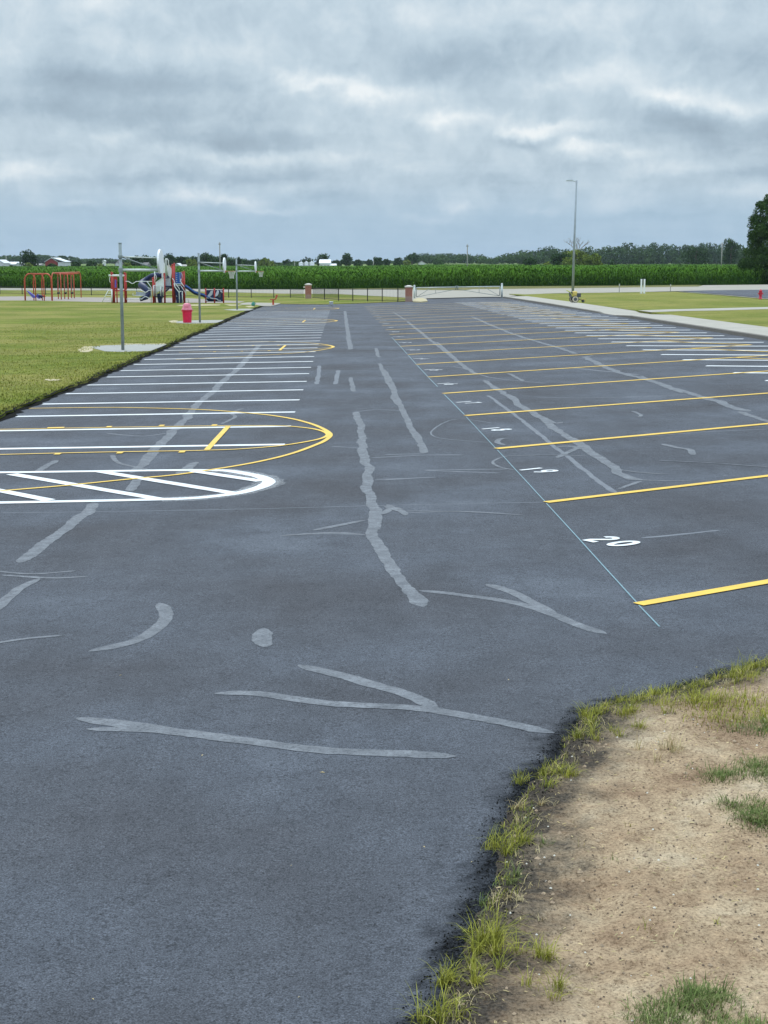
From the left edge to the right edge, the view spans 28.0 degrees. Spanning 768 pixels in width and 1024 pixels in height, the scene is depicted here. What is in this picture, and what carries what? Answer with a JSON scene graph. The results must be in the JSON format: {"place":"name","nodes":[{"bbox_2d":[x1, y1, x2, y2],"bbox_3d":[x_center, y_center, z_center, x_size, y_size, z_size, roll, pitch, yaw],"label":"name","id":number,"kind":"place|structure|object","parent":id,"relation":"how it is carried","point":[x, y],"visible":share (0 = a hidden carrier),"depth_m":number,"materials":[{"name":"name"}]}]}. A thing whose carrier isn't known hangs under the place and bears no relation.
{"place":"outdoors","nodes":[
{"label":"outdoors","id":0,"kind":"place"},
{"bbox_2d":[0,290,404,417],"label":"lawn","id":1,"kind":"structure","parent":0,"point":[19,313],"depth_m":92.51,"materials":[{"name":"green plant"}]},
{"bbox_2d":[78,346,92,351],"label":"worn soil","id":2,"kind":"structure","parent":1,"relation":"on","point":[89,347],"depth_m":59.81,"materials":[{"name":"beige soil"}]},
{"bbox_2d":[0,296,243,302],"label":"mulch bed","id":3,"kind":"object","parent":1,"relation":"on","point":[100,299],"visible":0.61,"depth_m":168.31,"materials":[{"name":"brown wood"}]},
{"bbox_2d":[24,273,52,300],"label":"swing frame","id":4,"kind":"object","parent":3,"relation":"on","point":[38,296],"visible":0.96,"depth_m":161.87,"materials":[{"name":"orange metal"}]},
{"bbox_2d":[51,272,81,299],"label":"swing frame","id":5,"kind":"object","parent":3,"relation":"on","point":[67,274],"visible":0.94,"depth_m":169.23,"materials":[{"name":"red metal"}]},
{"bbox_2d":[92,344,165,351],"bbox_3d":[-10.257,-6.409,60.416,3.008,0.146,6.314,0,9,0],"label":"concrete pad","id":6,"kind":"object","parent":1,"relation":"on","point":[132,347],"visible":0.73,"depth_m":60.50,"materials":[{"name":"grey concrete"}]},
{"bbox_2d":[118,243,163,349],"bbox_3d":[-9.248,-8.139,58.537,1.620,4.140,1.396,0,9,0],"label":"basketball goal","id":7,"kind":"object","parent":6,"relation":"on","point":[160,261],"visible":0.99,"depth_m":58.36,"materials":[{"name":"metal"}]},
{"bbox_2d":[0,286,303,297],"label":"metal fence","id":8,"kind":"object","parent":1,"relation":"on","point":[228,296],"visible":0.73,"depth_m":188.46,"materials":[{"name":"metal"}]},
{"bbox_2d":[102,258,217,302],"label":"playground structure","id":9,"kind":"object","parent":1,"relation":"on","point":[178,292],"visible":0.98,"depth_m":149.80,"materials":[{"name":"grey plastic"}]},
{"bbox_2d":[179,304,215,305],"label":"worn soil","id":10,"kind":"structure","parent":1,"relation":"on","point":[201,304],"depth_m":142.72,"materials":[{"name":"beige soil"}]},
{"bbox_2d":[176,320,222,323],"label":"concrete pad","id":11,"kind":"object","parent":1,"relation":"on","point":[203,321],"visible":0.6,"depth_m":92.66,"materials":[{"name":"grey concrete"}]},
{"bbox_2d":[181,303,192,322],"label":"trash bin","id":12,"kind":"object","parent":11,"relation":"on","point":[186,309],"visible":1,"depth_m":90.95,"materials":[{"name":"red plastic"}]},
{"bbox_2d":[205,288,223,302],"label":"play panel wall","id":13,"kind":"structure","parent":1,"relation":"on","point":[214,294],"depth_m":149.26,"materials":[{"name":"blue plastic"}]},
{"bbox_2d":[305,283,311,298],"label":"brick pillar","id":14,"kind":"structure","parent":1,"relation":"on","point":[308,294],"depth_m":168.94,"materials":[{"name":"brick"}]},
{"bbox_2d":[312,288,404,301],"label":"metal fence","id":15,"kind":"object","parent":1,"relation":"on","point":[352,289],"visible":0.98,"depth_m":151.68,"materials":[{"name":"metal"}]},
{"bbox_2d":[0,292,767,1023],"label":"parking lot","id":16,"kind":"structure","parent":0,"point":[414,578],"depth_m":12.79,"materials":[{"name":"grey asphalt"}]},
{"bbox_2d":[197,253,234,322],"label":"basketball goal","id":17,"kind":"object","parent":16,"relation":"on","point":[219,270],"visible":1,"depth_m":90.51,"materials":[{"name":"metal"}]},
{"bbox_2d":[235,258,263,309],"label":"basketball goal","id":18,"kind":"object","parent":16,"relation":"on","point":[255,268],"visible":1,"depth_m":121.60,"materials":[{"name":"metal"}]},
{"bbox_2d":[239,302,279,306],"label":"concrete pad","id":19,"kind":"object","parent":16,"relation":"on","point":[264,304],"visible":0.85,"depth_m":142.06,"materials":[{"name":"grey concrete"}]},
{"bbox_2d":[405,285,412,301],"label":"brick pillar","id":20,"kind":"structure","parent":16,"relation":"on","point":[408,293],"depth_m":144.28,"materials":[{"name":"brick"}]},
{"bbox_2d":[501,283,502,297],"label":"gate post","id":21,"kind":"object","parent":16,"relation":"on","point":[501,290],"visible":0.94,"depth_m":154.15,"materials":[{"name":"metal"}]},
{"bbox_2d":[457,286,499,295],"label":"steel gate","id":22,"kind":"structure","parent":21,"relation":"attached to","point":[482,286],"depth_m":154.76,"materials":[{"name":"silver metal"}]},
{"bbox_2d":[0,285,767,300],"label":"road","id":23,"kind":"structure","parent":0,"point":[447,293],"depth_m":198.97,"materials":[{"name":"grey asphalt"}]},
{"bbox_2d":[413,298,427,302],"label":"kerb island","id":24,"kind":"structure","parent":23,"relation":"on","point":[420,300],"depth_m":143.71,"materials":[{"name":"concrete"}]},
{"bbox_2d":[0,0,767,261],"label":"sky","id":25,"kind":"structure","parent":0,"point":[275,130],"materials":[{"name":"grey"}]},
{"bbox_2d":[42,262,762,298],"bbox_3d":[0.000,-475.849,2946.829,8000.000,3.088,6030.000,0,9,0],"label":"ground","id":26,"kind":"structure","parent":0,"point":[108,264],"depth_m":1080.04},
{"bbox_2d":[0,260,9,265],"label":"white house","id":27,"kind":"structure","parent":26,"relation":"on","point":[4,263],"depth_m":645.13,"materials":[{"name":"white"}]},
{"bbox_2d":[19,249,38,265],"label":"tree","id":28,"kind":"object","parent":26,"relation":"on","point":[30,258],"visible":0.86,"depth_m":610.54,"materials":[{"name":"green plant"}]},
{"bbox_2d":[45,258,62,265],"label":"barn","id":29,"kind":"structure","parent":26,"relation":"on","point":[51,260],"depth_m":641.62,"materials":[{"name":"red"}]},
{"bbox_2d":[53,258,70,265],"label":"barn wing","id":30,"kind":"structure","parent":26,"relation":"on","point":[65,263],"depth_m":643.24,"materials":[{"name":"white metal"}]},
{"bbox_2d":[71,261,81,266],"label":"tree","id":31,"kind":"object","parent":26,"relation":"on","point":[74,263],"visible":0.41,"depth_m":591.80,"materials":[{"name":"green plant"}]},
{"bbox_2d":[86,260,97,266],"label":"tree","id":32,"kind":"object","parent":26,"relation":"on","point":[91,263],"visible":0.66,"depth_m":631.40,"materials":[{"name":"green plant"}]},
{"bbox_2d":[129,255,143,265],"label":"tree","id":33,"kind":"object","parent":26,"relation":"on","point":[137,260],"visible":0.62,"depth_m":689.59,"materials":[{"name":"green plant"}]},
{"bbox_2d":[0,254,278,263],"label":"woods","id":34,"kind":"object","parent":26,"relation":"on","point":[39,257],"visible":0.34,"depth_m":1465.31,"materials":[{"name":"green plant"}]},
{"bbox_2d":[141,255,156,265],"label":"tree","id":35,"kind":"object","parent":26,"relation":"on","point":[151,262],"visible":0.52,"depth_m":708.96,"materials":[{"name":"green plant"}]},
{"bbox_2d":[164,253,178,265],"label":"tree","id":36,"kind":"object","parent":26,"relation":"on","point":[171,259],"visible":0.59,"depth_m":670.18,"materials":[{"name":"green plant"}]},
{"bbox_2d":[177,256,185,263],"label":"tree","id":37,"kind":"object","parent":26,"relation":"on","point":[182,259],"visible":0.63,"depth_m":689.65,"materials":[{"name":"green plant"}]},
{"bbox_2d":[185,258,196,266],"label":"tree","id":38,"kind":"object","parent":26,"relation":"on","point":[191,262],"visible":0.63,"depth_m":611.02,"materials":[{"name":"green plant"}]},
{"bbox_2d":[197,252,213,265],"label":"tree","id":39,"kind":"object","parent":26,"relation":"on","point":[206,256],"visible":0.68,"depth_m":650.21,"materials":[{"name":"green plant"}]},
{"bbox_2d":[122,255,298,265],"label":"woods","id":40,"kind":"object","parent":26,"relation":"on","point":[211,259],"visible":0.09,"depth_m":875.78,"materials":[{"name":"green plant"}]},
{"bbox_2d":[210,259,221,265],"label":"tree","id":41,"kind":"object","parent":26,"relation":"on","point":[215,264],"visible":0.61,"depth_m":650.55,"materials":[{"name":"green plant"}]},
{"bbox_2d":[219,242,220,268],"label":"utility pole","id":42,"kind":"object","parent":26,"relation":"on","point":[219,257],"visible":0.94,"depth_m":355.14,"materials":[{"name":"grey wood"}]},
{"bbox_2d":[215,254,228,265],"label":"tree","id":43,"kind":"object","parent":26,"relation":"on","point":[224,256],"visible":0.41,"depth_m":670.31,"materials":[{"name":"green plant"}]},
{"bbox_2d":[228,259,237,265],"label":"tree","id":44,"kind":"object","parent":26,"relation":"on","point":[231,262],"visible":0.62,"depth_m":680.30,"materials":[{"name":"green plant"}]},
{"bbox_2d":[258,257,270,265],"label":"tree","id":45,"kind":"object","parent":26,"relation":"on","point":[264,262],"visible":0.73,"depth_m":690.28,"materials":[{"name":"green plant"}]},
{"bbox_2d":[299,257,313,262],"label":"tree","id":46,"kind":"object","parent":26,"relation":"on","point":[305,260],"visible":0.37,"depth_m":779.13,"materials":[{"name":"green plant"}]},
{"bbox_2d":[314,253,329,265],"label":"tree","id":47,"kind":"object","parent":26,"relation":"on","point":[322,256],"visible":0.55,"depth_m":787.90,"materials":[{"name":"green plant"}]},
{"bbox_2d":[319,259,330,265],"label":"white barn","id":48,"kind":"structure","parent":26,"relation":"on","point":[324,262],"depth_m":750.93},
{"bbox_2d":[340,253,352,265],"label":"tree","id":49,"kind":"object","parent":26,"relation":"on","point":[346,259],"visible":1,"depth_m":788.58,"materials":[{"name":"green plant"}]},
{"bbox_2d":[314,260,404,263],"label":"woods","id":50,"kind":"object","parent":26,"relation":"on","point":[363,262],"visible":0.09,"depth_m":1315.82,"materials":[{"name":"green plant"}]},
{"bbox_2d":[373,257,382,265],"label":"tree","id":51,"kind":"object","parent":26,"relation":"on","point":[378,261],"visible":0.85,"depth_m":788.11,"materials":[{"name":"green plant"}]},
{"bbox_2d":[0,264,767,288],"bbox_3d":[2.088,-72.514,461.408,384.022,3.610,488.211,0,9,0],"label":"corn crop","id":52,"kind":"object","parent":26,"relation":"on","point":[453,272],"visible":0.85,"depth_m":240.18,"materials":[{"name":"green plant"}]},
{"bbox_2d":[393,257,403,264],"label":"tree","id":53,"kind":"object","parent":26,"relation":"on","point":[398,261],"visible":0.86,"depth_m":837.93,"materials":[{"name":"green plant"}]},
{"bbox_2d":[403,253,419,264],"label":"tree","id":54,"kind":"object","parent":26,"relation":"on","point":[413,258],"visible":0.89,"depth_m":984.83,"materials":[{"name":"green plant"}]},
{"bbox_2d":[433,259,443,264],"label":"tree","id":55,"kind":"object","parent":26,"relation":"on","point":[437,262],"visible":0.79,"depth_m":867.47,"materials":[{"name":"green plant"}]},
{"bbox_2d":[523,257,537,264],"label":"tree","id":56,"kind":"object","parent":26,"relation":"on","point":[530,261],"visible":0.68,"depth_m":552.18,"materials":[{"name":"green plant"}]},
{"bbox_2d":[550,252,570,264],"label":"tree","id":57,"kind":"object","parent":26,"relation":"on","point":[557,259],"visible":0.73,"depth_m":561.10,"materials":[{"name":"green plant"}]},
{"bbox_2d":[561,257,576,264],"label":"tree","id":58,"kind":"object","parent":26,"relation":"on","point":[568,261],"visible":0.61,"depth_m":531.90,"materials":[{"name":"green plant"}]},
{"bbox_2d":[564,249,586,264],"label":"tree","id":59,"kind":"object","parent":26,"relation":"on","point":[579,254],"visible":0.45,"depth_m":569.97,"materials":[{"name":"green plant"}]},
{"bbox_2d":[564,238,587,259],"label":"dead tree","id":60,"kind":"object","parent":26,"relation":"on","point":[576,244],"visible":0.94,"depth_m":581.32,"materials":[{"name":"grey wood"}]},
{"bbox_2d":[405,242,764,263],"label":"woods","id":61,"kind":"object","parent":26,"relation":"on","point":[665,254],"visible":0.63,"depth_m":1108.62,"materials":[{"name":"green plant"}]},
{"bbox_2d":[582,253,601,264],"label":"tree","id":62,"kind":"object","parent":26,"relation":"on","point":[592,259],"visible":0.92,"depth_m":531.24,"materials":[{"name":"green plant"}]},
{"bbox_2d":[680,246,711,263],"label":"tree","id":63,"kind":"object","parent":26,"relation":"on","point":[695,253],"visible":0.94,"depth_m":747.91,"materials":[{"name":"green plant"}]},
{"bbox_2d":[722,238,740,263],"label":"tree","id":64,"kind":"object","parent":26,"relation":"on","point":[728,256],"visible":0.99,"depth_m":728.55,"materials":[{"name":"green plant"}]},
{"bbox_2d":[737,194,767,283],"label":"tree","id":65,"kind":"object","parent":26,"relation":"on","point":[757,243],"visible":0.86,"depth_m":248.27,"materials":[{"name":"green plant"}]},
{"bbox_2d":[351,285,701,289],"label":"verge","id":66,"kind":"structure","parent":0,"point":[508,287],"depth_m":221.08,"materials":[{"name":"green plant"}]},
{"bbox_2d":[434,663,767,1023],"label":"dirt ground","id":67,"kind":"structure","parent":0,"point":[558,870],"depth_m":7.13,"materials":[{"name":"soil"}]},
{"bbox_2d":[398,979,478,1023],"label":"grass tuft","id":68,"kind":"object","parent":67,"relation":"on","point":[438,1010],"visible":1,"depth_m":5.87,"materials":[{"name":"green plant"}]},
{"bbox_2d":[412,954,505,990],"bbox_3d":[0.300,1.831,6.136,0.282,0.159,0.359,-6,11,-33],"label":"grass tuft","id":69,"kind":"object","parent":67,"relation":"on","point":[447,977],"visible":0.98,"depth_m":6.16,"materials":[{"name":"green plant"}]},
{"bbox_2d":[456,945,484,970],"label":"grass tuft","id":70,"kind":"object","parent":67,"relation":"on","point":[473,960],"visible":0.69,"depth_m":6.30,"materials":[{"name":"green plant"}]},
{"bbox_2d":[474,891,495,905],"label":"grass tuft","id":71,"kind":"object","parent":67,"relation":"on","point":[485,900],"visible":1,"depth_m":6.95,"materials":[{"name":"green plant"}]},
{"bbox_2d":[452,898,547,957],"bbox_3d":[0.489,1.763,6.436,0.480,0.194,0.508,-3,10,-18],"label":"grass tuft","id":72,"kind":"object","parent":67,"relation":"on","point":[480,941],"visible":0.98,"depth_m":6.47,"materials":[{"name":"green plant"}]},
{"bbox_2d":[471,817,542,856],"bbox_3d":[0.617,1.591,7.588,0.336,0.173,0.456,8,12,41],"label":"grass tuft","id":73,"kind":"object","parent":67,"relation":"on","point":[504,852],"visible":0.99,"depth_m":7.61,"materials":[{"name":"green plant"}]},
{"bbox_2d":[486,888,529,904],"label":"grass tuft","id":74,"kind":"object","parent":67,"relation":"on","point":[518,899],"visible":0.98,"depth_m":6.96,"materials":[{"name":"plant"}]},
{"bbox_2d":[498,861,538,885],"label":"grass tuft","id":75,"kind":"object","parent":67,"relation":"on","point":[513,874],"visible":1,"depth_m":7.18,"materials":[{"name":"green plant"}]},
{"bbox_2d":[507,794,553,808],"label":"grass tuft","id":76,"kind":"object","parent":67,"relation":"on","point":[539,803],"visible":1,"depth_m":8.15,"materials":[{"name":"plant"}]},
{"bbox_2d":[481,926,582,973],"bbox_3d":[0.571,1.798,6.344,0.414,0.106,0.364,-4,10,-25],"label":"grass tuft","id":77,"kind":"object","parent":67,"relation":"on","point":[541,952],"visible":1,"depth_m":6.36,"materials":[{"name":"green plant"}]},
{"bbox_2d":[509,753,590,788],"bbox_3d":[0.912,1.443,8.578,0.445,0.151,0.535,8,12,40],"label":"grass tuft","id":78,"kind":"object","parent":67,"relation":"on","point":[568,773],"visible":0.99,"depth_m":8.59,"materials":[{"name":"green plant"}]},
{"bbox_2d":[516,962,594,1000],"bbox_3d":[0.668,1.837,6.069,0.288,0.136,0.310,-5,11,-29],"label":"grass tuft","id":79,"kind":"object","parent":67,"relation":"on","point":[560,983],"visible":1,"depth_m":6.08,"materials":[{"name":"green plant"}]},
{"bbox_2d":[396,656,767,1023],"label":"sealer crumbs","id":80,"kind":"object","parent":67,"relation":"on","point":[519,847],"visible":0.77,"depth_m":7.48,"materials":[{"name":"black stone"}]},
{"bbox_2d":[415,660,766,1023],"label":"sparse weeds","id":81,"kind":"object","parent":67,"relation":"on","point":[524,804],"visible":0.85,"depth_m":7.81,"materials":[{"name":"green plant"}]},
{"bbox_2d":[568,718,615,741],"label":"grass tuft","id":82,"kind":"object","parent":67,"relation":"on","point":[584,731],"visible":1,"depth_m":9.35,"materials":[{"name":"green plant"}]},
{"bbox_2d":[424,662,760,1022],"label":"green weeds","id":83,"kind":"object","parent":67,"relation":"on","point":[526,829],"visible":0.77,"depth_m":7.50,"materials":[{"name":"green plant"}]},
{"bbox_2d":[427,663,766,1023],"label":"withered weeds","id":84,"kind":"object","parent":67,"relation":"on","point":[459,994],"visible":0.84,"depth_m":7.53,"materials":[{"name":"plant"}]},
{"bbox_2d":[575,694,645,727],"bbox_3d":[1.364,1.243,9.759,0.580,0.162,0.500,-6,11,-33],"label":"grass tuft","id":85,"kind":"object","parent":67,"relation":"on","point":[596,712],"visible":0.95,"depth_m":9.78,"materials":[{"name":"green plant"}]},
{"bbox_2d":[454,669,767,1023],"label":"soil clods","id":86,"kind":"object","parent":67,"relation":"on","point":[648,862],"visible":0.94,"depth_m":7.24,"materials":[{"name":"brown soil"}]},
{"bbox_2d":[606,717,658,736],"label":"grass tuft","id":87,"kind":"object","parent":67,"relation":"on","point":[636,726],"visible":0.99,"depth_m":9.43,"materials":[{"name":"green plant"}]},
{"bbox_2d":[507,687,761,1020],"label":"soil pebbles","id":88,"kind":"object","parent":67,"relation":"on","point":[629,871],"visible":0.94,"depth_m":7.09,"materials":[{"name":"stone"}]},
{"bbox_2d":[603,686,691,715],"bbox_3d":[1.710,1.210,9.857,0.676,0.182,0.567,0,9,0],"label":"grass tuft","id":89,"kind":"object","parent":67,"relation":"on","point":[638,701],"visible":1,"depth_m":9.88,"materials":[{"name":"green plant"}]},
{"bbox_2d":[630,727,689,762],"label":"dry tuft","id":90,"kind":"object","parent":67,"relation":"on","point":[672,748],"visible":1,"depth_m":8.96,"materials":[{"name":"plant"}]},
{"bbox_2d":[642,676,713,696],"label":"grass tuft","id":91,"kind":"object","parent":67,"relation":"on","point":[671,686],"visible":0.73,"depth_m":10.24,"materials":[{"name":"green plant"}]},
{"bbox_2d":[608,969,767,1023],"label":"grass patch","id":92,"kind":"object","parent":67,"relation":"on","point":[689,997],"visible":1,"depth_m":5.86,"materials":[{"name":"green plant"}]},
{"bbox_2d":[689,675,720,688],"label":"grass tuft","id":93,"kind":"object","parent":67,"relation":"on","point":[702,683],"visible":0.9,"depth_m":10.32,"materials":[{"name":"green plant"}]},
{"bbox_2d":[653,682,767,737],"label":"grass patch","id":94,"kind":"object","parent":67,"relation":"on","point":[698,700],"visible":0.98,"depth_m":9.80,"materials":[{"name":"green plant"}]},
{"bbox_2d":[685,747,767,786],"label":"grass patch","id":95,"kind":"object","parent":67,"relation":"on","point":[756,763],"visible":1,"depth_m":8.56,"materials":[{"name":"green plant"}]},
{"bbox_2d":[706,658,760,684],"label":"grass tuft","id":96,"kind":"object","parent":67,"relation":"on","point":[749,674],"visible":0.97,"depth_m":10.54,"materials":[{"name":"green plant"}]},
{"bbox_2d":[703,788,767,835],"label":"grass patch","id":97,"kind":"object","parent":67,"relation":"on","point":[754,809],"visible":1,"depth_m":7.87,"materials":[{"name":"green plant"}]},
{"bbox_2d":[711,714,767,736],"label":"grass patch","id":98,"kind":"object","parent":67,"relation":"on","point":[764,726],"visible":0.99,"depth_m":9.35,"materials":[{"name":"green plant"}]},
{"bbox_2d":[721,649,767,677],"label":"grass tuft","id":99,"kind":"object","parent":67,"relation":"on","point":[753,663],"visible":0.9,"depth_m":10.83,"materials":[{"name":"green plant"}]},
{"bbox_2d":[503,296,767,339],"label":"sidewalk","id":100,"kind":"structure","parent":0,"point":[750,331],"depth_m":79.26,"materials":[{"name":"concrete"}]},
{"bbox_2d":[510,292,767,326],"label":"grass field","id":101,"kind":"structure","parent":0,"point":[635,301],"depth_m":114.94,"materials":[{"name":"green plant"}]},
{"bbox_2d":[566,180,576,291],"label":"lamp post","id":102,"kind":"object","parent":101,"relation":"on","point":[573,263],"visible":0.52,"depth_m":142.59,"materials":[{"name":"metal"}]},
{"bbox_2d":[566,290,585,302],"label":"line marking machine","id":103,"kind":"object","parent":101,"relation":"on","point":[574,296],"visible":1,"depth_m":120.58,"materials":[{"name":"metal"}]},
{"bbox_2d":[638,307,767,311],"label":"path","id":104,"kind":"structure","parent":0,"point":[710,309],"depth_m":96.24,"materials":[{"name":"concrete"}]},
{"bbox_2d":[686,290,767,297],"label":"side road","id":105,"kind":"structure","parent":0,"point":[751,293],"depth_m":173.01,"materials":[{"name":"grey asphalt"}]},
{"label":"gate post","id":106,"kind":"object","parent":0,"visible":0},
{"bbox_2d":[416,286,456,296],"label":"steel gate","id":107,"kind":"structure","parent":106,"relation":"attached to","point":[435,289],"depth_m":156.60,"materials":[{"name":"silver metal"}]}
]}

